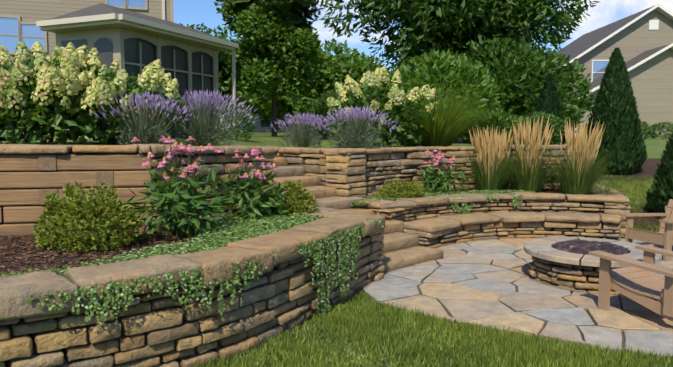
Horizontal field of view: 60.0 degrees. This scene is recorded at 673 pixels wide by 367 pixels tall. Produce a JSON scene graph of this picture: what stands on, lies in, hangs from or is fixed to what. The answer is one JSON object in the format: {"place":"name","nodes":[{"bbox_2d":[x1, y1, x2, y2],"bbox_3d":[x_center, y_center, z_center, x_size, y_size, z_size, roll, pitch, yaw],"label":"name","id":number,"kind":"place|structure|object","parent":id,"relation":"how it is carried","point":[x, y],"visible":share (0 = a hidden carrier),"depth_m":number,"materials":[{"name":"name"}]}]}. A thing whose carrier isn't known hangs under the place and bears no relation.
{"place":"outdoors","nodes":[
{"label":"outdoors","id":0,"kind":"place"},
{"bbox_2d":[0,131,671,366],"bbox_3d":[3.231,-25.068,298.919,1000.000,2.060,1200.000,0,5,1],"label":"ground","id":1,"kind":"structure","parent":0,"point":[656,147],"depth_m":12.40,"materials":[{"name":"green plant"}]},
{"bbox_2d":[0,41,189,143],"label":"hydrangea","id":2,"kind":"object","parent":1,"relation":"on","point":[59,85],"visible":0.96,"depth_m":6.82,"materials":[{"name":"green plant"}]},
{"bbox_2d":[0,0,238,138],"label":"house","id":3,"kind":"structure","parent":1,"relation":"on","point":[136,37],"depth_m":15.43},
{"bbox_2d":[89,90,192,144],"bbox_3d":[-2.305,-0.749,6.895,1.140,0.710,1.207,0,5,1],"label":"lavender","id":4,"kind":"object","parent":1,"relation":"on","point":[144,132],"visible":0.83,"depth_m":6.83,"materials":[{"name":"purple plant"}]},
{"bbox_2d":[0,214,301,276],"bbox_3d":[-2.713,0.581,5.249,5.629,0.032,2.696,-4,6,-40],"label":"mulch chips","id":5,"kind":"object","parent":1,"relation":"on","point":[87,254],"visible":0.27,"depth_m":5.05,"materials":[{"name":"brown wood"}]},
{"bbox_2d":[0,153,153,235],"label":"timber wall","id":6,"kind":"structure","parent":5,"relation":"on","point":[28,182],"depth_m":5.97,"materials":[{"name":"brown wood"}]},
{"bbox_2d":[0,144,150,153],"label":"timber caps","id":7,"kind":"object","parent":6,"relation":"on","point":[32,149],"visible":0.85,"depth_m":5.97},
{"bbox_2d":[31,180,143,253],"bbox_3d":[-2.269,0.295,5.398,1.018,0.686,0.969,0,5,1],"label":"spirea","id":8,"kind":"object","parent":5,"relation":"on","point":[73,219],"visible":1,"depth_m":5.19,"materials":[{"name":"green plant"}]},
{"bbox_2d":[127,135,230,240],"bbox_3d":[-1.571,0.030,5.842,1.012,1.023,1.084,0,5,1],"label":"coneflower","id":9,"kind":"object","parent":5,"relation":"on","point":[186,197],"visible":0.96,"depth_m":5.72,"materials":[{"name":"green plant"}]},
{"bbox_2d":[217,146,288,222],"bbox_3d":[-0.992,0.007,6.795,0.908,0.904,0.953,0,5,1],"label":"coneflower","id":10,"kind":"object","parent":5,"relation":"on","point":[255,202],"visible":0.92,"depth_m":6.68,"materials":[{"name":"green plant"}]},
{"bbox_2d":[261,179,318,219],"bbox_3d":[-0.568,0.200,7.119,0.793,0.511,0.547,2,5,26],"label":"spirea","id":11,"kind":"object","parent":5,"relation":"on","point":[300,199],"visible":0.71,"depth_m":6.99,"materials":[{"name":"green plant"}]},
{"bbox_2d":[0,211,383,325],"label":"groundcover","id":12,"kind":"object","parent":1,"relation":"on","point":[218,232],"visible":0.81,"depth_m":4.96,"materials":[{"name":"green plant"}]},
{"bbox_2d":[145,89,257,145],"bbox_3d":[-1.822,-0.871,7.984,1.538,0.864,1.469,1,5,12],"label":"lavender","id":13,"kind":"object","parent":1,"relation":"on","point":[204,129],"visible":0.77,"depth_m":7.80,"materials":[{"name":"purple plant"}]},
{"bbox_2d":[179,23,262,118],"bbox_3d":[-8.739,-6.123,35.265,7.848,6.741,9.141,3,6,33],"label":"tree","id":14,"kind":"object","parent":1,"relation":"on","point":[225,77],"visible":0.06,"depth_m":33.98,"materials":[{"name":"green plant"}]},
{"bbox_2d":[213,102,255,141],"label":"round shrub","id":15,"kind":"object","parent":1,"relation":"on","point":[244,130],"visible":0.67,"depth_m":13.82,"materials":[{"name":"green plant"}]},
{"bbox_2d":[222,104,313,131],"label":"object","id":16,"kind":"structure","parent":1,"relation":"on","point":[261,125],"depth_m":55.78,"materials":[{"name":"green plant"}]},
{"bbox_2d":[214,0,325,136],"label":"tree","id":17,"kind":"object","parent":1,"relation":"on","point":[280,32],"visible":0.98,"depth_m":22.63,"materials":[{"name":"green plant"}]},
{"bbox_2d":[225,34,335,130],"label":"shrub","id":18,"kind":"object","parent":1,"relation":"on","point":[264,106],"visible":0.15,"depth_m":48.43,"materials":[{"name":"green plant"}]},
{"bbox_2d":[266,113,334,147],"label":"lavender","id":19,"kind":"object","parent":1,"relation":"on","point":[302,134],"visible":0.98,"depth_m":10.28,"materials":[{"name":"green plant"}]},
{"bbox_2d":[0,143,630,366],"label":"stone walls","id":20,"kind":"structure","parent":1,"relation":"on","point":[156,329],"depth_m":4.96,"materials":[{"name":"beige stone"}]},
{"bbox_2d":[351,189,534,213],"bbox_3d":[1.750,0.381,9.810,3.676,0.427,1.244,-2,5,-21],"label":"groundcover","id":21,"kind":"object","parent":20,"relation":"on","point":[485,191],"visible":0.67,"depth_m":9.71,"materials":[{"name":"green plant"}]},
{"bbox_2d":[506,188,567,193],"bbox_3d":[2.930,0.223,10.475,5.798,0.001,2.618,-1,5,-14],"label":"bed","id":22,"kind":"object","parent":20,"relation":"on","point":[546,191],"depth_m":11.47,"materials":[{"name":"brown soil"}]},
{"bbox_2d":[375,177,425,200],"bbox_3d":[1.040,0.110,9.471,0.822,0.440,0.576,0,5,1],"label":"spirea","id":23,"kind":"object","parent":22,"relation":"on","point":[400,189],"visible":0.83,"depth_m":9.33,"materials":[{"name":"green plant"}]},
{"bbox_2d":[417,149,470,195],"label":"coneflower","id":24,"kind":"object","parent":22,"relation":"on","point":[438,180],"visible":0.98,"depth_m":10.21,"materials":[{"name":"green plant"}]},
{"bbox_2d":[459,126,522,193],"bbox_3d":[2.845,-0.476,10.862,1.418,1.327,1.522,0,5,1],"label":"reed grass","id":25,"kind":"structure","parent":22,"relation":"on","point":[490,180],"depth_m":10.71,"materials":[{"name":"beige plant"}]},
{"bbox_2d":[495,114,565,192],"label":"reed grass","id":26,"kind":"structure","parent":22,"relation":"on","point":[526,177],"depth_m":10.76,"materials":[{"name":"beige plant"}]},
{"bbox_2d":[453,187,637,200],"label":"mulch chips","id":27,"kind":"object","parent":22,"relation":"on","point":[550,191],"visible":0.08,"depth_m":11.17,"materials":[{"name":"brown wood"}]},
{"bbox_2d":[534,158,558,190],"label":"coneflower","id":28,"kind":"object","parent":22,"relation":"on","point":[550,182],"visible":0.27,"depth_m":11.21,"materials":[{"name":"green plant"}]},
{"bbox_2d":[541,118,616,194],"bbox_3d":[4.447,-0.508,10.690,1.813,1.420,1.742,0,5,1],"label":"reed grass","id":29,"kind":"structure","parent":22,"relation":"on","point":[571,181],"depth_m":10.51,"materials":[{"name":"beige plant"}]},
{"bbox_2d":[580,179,621,194],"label":"grass","id":30,"kind":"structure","parent":22,"relation":"on","point":[601,191],"depth_m":10.12,"materials":[{"name":"green plant"}]},
{"bbox_2d":[285,38,388,135],"bbox_3d":[0.138,-6.494,39.484,7.930,6.977,8.371,0,5,1],"label":"tree","id":31,"kind":"object","parent":1,"relation":"on","point":[355,65],"visible":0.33,"depth_m":36.92,"materials":[{"name":"green plant"}]},
{"bbox_2d":[306,88,390,137],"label":"shrub","id":32,"kind":"object","parent":1,"relation":"on","point":[320,107],"visible":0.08,"depth_m":32.94,"materials":[{"name":"green plant"}]},
{"bbox_2d":[310,106,396,148],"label":"lavender","id":33,"kind":"object","parent":1,"relation":"on","point":[355,134],"visible":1,"depth_m":10.01,"materials":[{"name":"purple plant"}]},
{"bbox_2d":[267,154,443,272],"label":"steps","id":34,"kind":"structure","parent":1,"relation":"on","point":[400,249],"depth_m":8.36,"materials":[{"name":"stone"}]},
{"bbox_2d":[322,66,436,147],"bbox_3d":[0.893,-1.497,11.783,2.363,1.715,1.879,0,5,1],"label":"hydrangea","id":35,"kind":"object","parent":1,"relation":"on","point":[386,101],"visible":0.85,"depth_m":11.36,"materials":[{"name":"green plant"}]},
{"bbox_2d":[185,174,672,366],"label":"lawn","id":36,"kind":"structure","parent":1,"relation":"on","point":[347,314],"depth_m":4.57,"materials":[{"name":"green plant"}]},
{"bbox_2d":[377,48,500,143],"bbox_3d":[3.095,-2.405,17.687,3.908,3.224,4.125,0,5,1],"label":"shrub","id":37,"kind":"object","parent":1,"relation":"on","point":[447,65],"visible":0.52,"depth_m":16.45,"materials":[{"name":"green plant"}]},
{"bbox_2d":[388,67,509,146],"bbox_3d":[2.081,-1.554,12.183,3.705,1.589,3.545,0,5,1],"label":"miscanthus","id":38,"kind":"object","parent":1,"relation":"on","point":[446,123],"visible":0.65,"depth_m":11.65,"materials":[{"name":"green plant"}]},
{"bbox_2d":[318,0,598,87],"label":"tree","id":39,"kind":"object","parent":1,"relation":"on","point":[445,25],"visible":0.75,"depth_m":19.79,"materials":[{"name":"green plant"}]},
{"bbox_2d":[464,106,519,144],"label":"shrub","id":40,"kind":"object","parent":1,"relation":"on","point":[503,120],"visible":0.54,"depth_m":12.56,"materials":[{"name":"green plant"}]},
{"bbox_2d":[441,37,596,134],"bbox_3d":[5.701,-2.968,18.641,4.775,3.383,4.017,3,6,31],"label":"shrub","id":41,"kind":"object","parent":1,"relation":"on","point":[512,69],"visible":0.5,"depth_m":17.75,"materials":[{"name":"green plant"}]},
{"bbox_2d":[417,239,633,349],"bbox_3d":[3.161,1.085,6.970,5.678,0.001,5.380,0,5,1],"label":"joint","id":42,"kind":"object","parent":1,"relation":"on","point":[622,332],"depth_m":5.44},
{"bbox_2d":[362,237,672,358],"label":"patio flagstones","id":43,"kind":"object","parent":42,"relation":"on","point":[457,289],"visible":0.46,"depth_m":5.81,"materials":[{"name":"grey stone"}]},
{"bbox_2d":[527,256,618,295],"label":"pit wall","id":44,"kind":"structure","parent":43,"relation":"on","point":[572,278],"depth_m":6.21,"materials":[{"name":"beige stone"}]},
{"bbox_2d":[552,239,628,254],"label":"lava rocks","id":45,"kind":"object","parent":44,"relation":"in","point":[579,246],"visible":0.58,"depth_m":6.53,"materials":[{"name":"stone"}]},
{"bbox_2d":[523,237,661,267],"bbox_3d":[2.886,0.766,6.644,1.446,0.068,1.443,0,5,1],"label":"fire pit cap","id":46,"kind":"object","parent":44,"relation":"on","point":[541,248],"visible":0.58,"depth_m":6.38,"materials":[{"name":"grey stone"}]},
{"bbox_2d":[588,244,672,321],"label":"chair","id":47,"kind":"object","parent":43,"relation":"on","point":[643,283],"visible":1,"depth_m":5.39,"materials":[{"name":"brown wood"}]},
{"bbox_2d":[618,199,672,260],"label":"chair","id":48,"kind":"object","parent":43,"relation":"on","point":[663,236],"visible":1,"depth_m":7.96,"materials":[{"name":"brown wood"}]},
{"bbox_2d":[505,111,568,144],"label":"shrub","id":49,"kind":"object","parent":1,"relation":"on","point":[551,117],"visible":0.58,"depth_m":12.89,"materials":[{"name":"green plant"}]},
{"bbox_2d":[490,73,589,132],"bbox_3d":[7.305,-2.927,22.238,4.266,3.099,3.165,0,5,1],"label":"understory","id":50,"kind":"object","parent":1,"relation":"on","point":[518,109],"visible":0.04,"depth_m":21.50,"materials":[{"name":"green plant"}]},
{"bbox_2d":[530,73,565,144],"bbox_3d":[5.144,-1.728,14.137,0.935,1.917,0.943,0,5,1],"label":"dark conifer","id":51,"kind":"object","parent":1,"relation":"on","point":[548,101],"visible":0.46,"depth_m":13.94,"materials":[{"name":"green plant"}]},
{"bbox_2d":[522,3,672,136],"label":"house","id":52,"kind":"structure","parent":1,"relation":"on","point":[642,40],"depth_m":36.98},
{"bbox_2d":[595,158,661,180],"bbox_3d":[7.872,-0.542,14.168,6.615,0.797,2.041,-1,5,-8],"label":"mulch bed","id":53,"kind":"object","parent":1,"relation":"on","point":[649,167],"visible":0.17,"depth_m":13.64,"materials":[{"name":"brown soil"}]},
{"bbox_2d":[586,47,647,174],"bbox_3d":[6.564,-1.681,13.826,1.543,3.069,1.511,0,5,1],"label":"arborvitae","id":54,"kind":"object","parent":53,"relation":"on","point":[614,109],"visible":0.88,"depth_m":13.44,"materials":[{"name":"green plant"}]},
{"bbox_2d":[629,205,659,230],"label":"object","id":55,"kind":"object","parent":1,"relation":"on","point":[641,222],"visible":0.35,"depth_m":10.48,"materials":[{"name":"green plant"}]},
{"bbox_2d":[640,121,652,138],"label":"shrub","id":56,"kind":"object","parent":1,"relation":"on","point":[647,132],"visible":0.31,"depth_m":29.36,"materials":[{"name":"green plant"}]},
{"bbox_2d":[646,131,672,217],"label":"arborvitae","id":57,"kind":"object","parent":1,"relation":"on","point":[659,196],"visible":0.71,"depth_m":10.32,"materials":[{"name":"green plant"}]},
{"bbox_2d":[648,121,672,138],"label":"shrub","id":58,"kind":"object","parent":1,"relation":"on","point":[653,134],"visible":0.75,"depth_m":30.01,"materials":[{"name":"green plant"}]},
{"bbox_2d":[173,0,672,131],"label":"sky","id":59,"kind":"structure","parent":0,"point":[190,12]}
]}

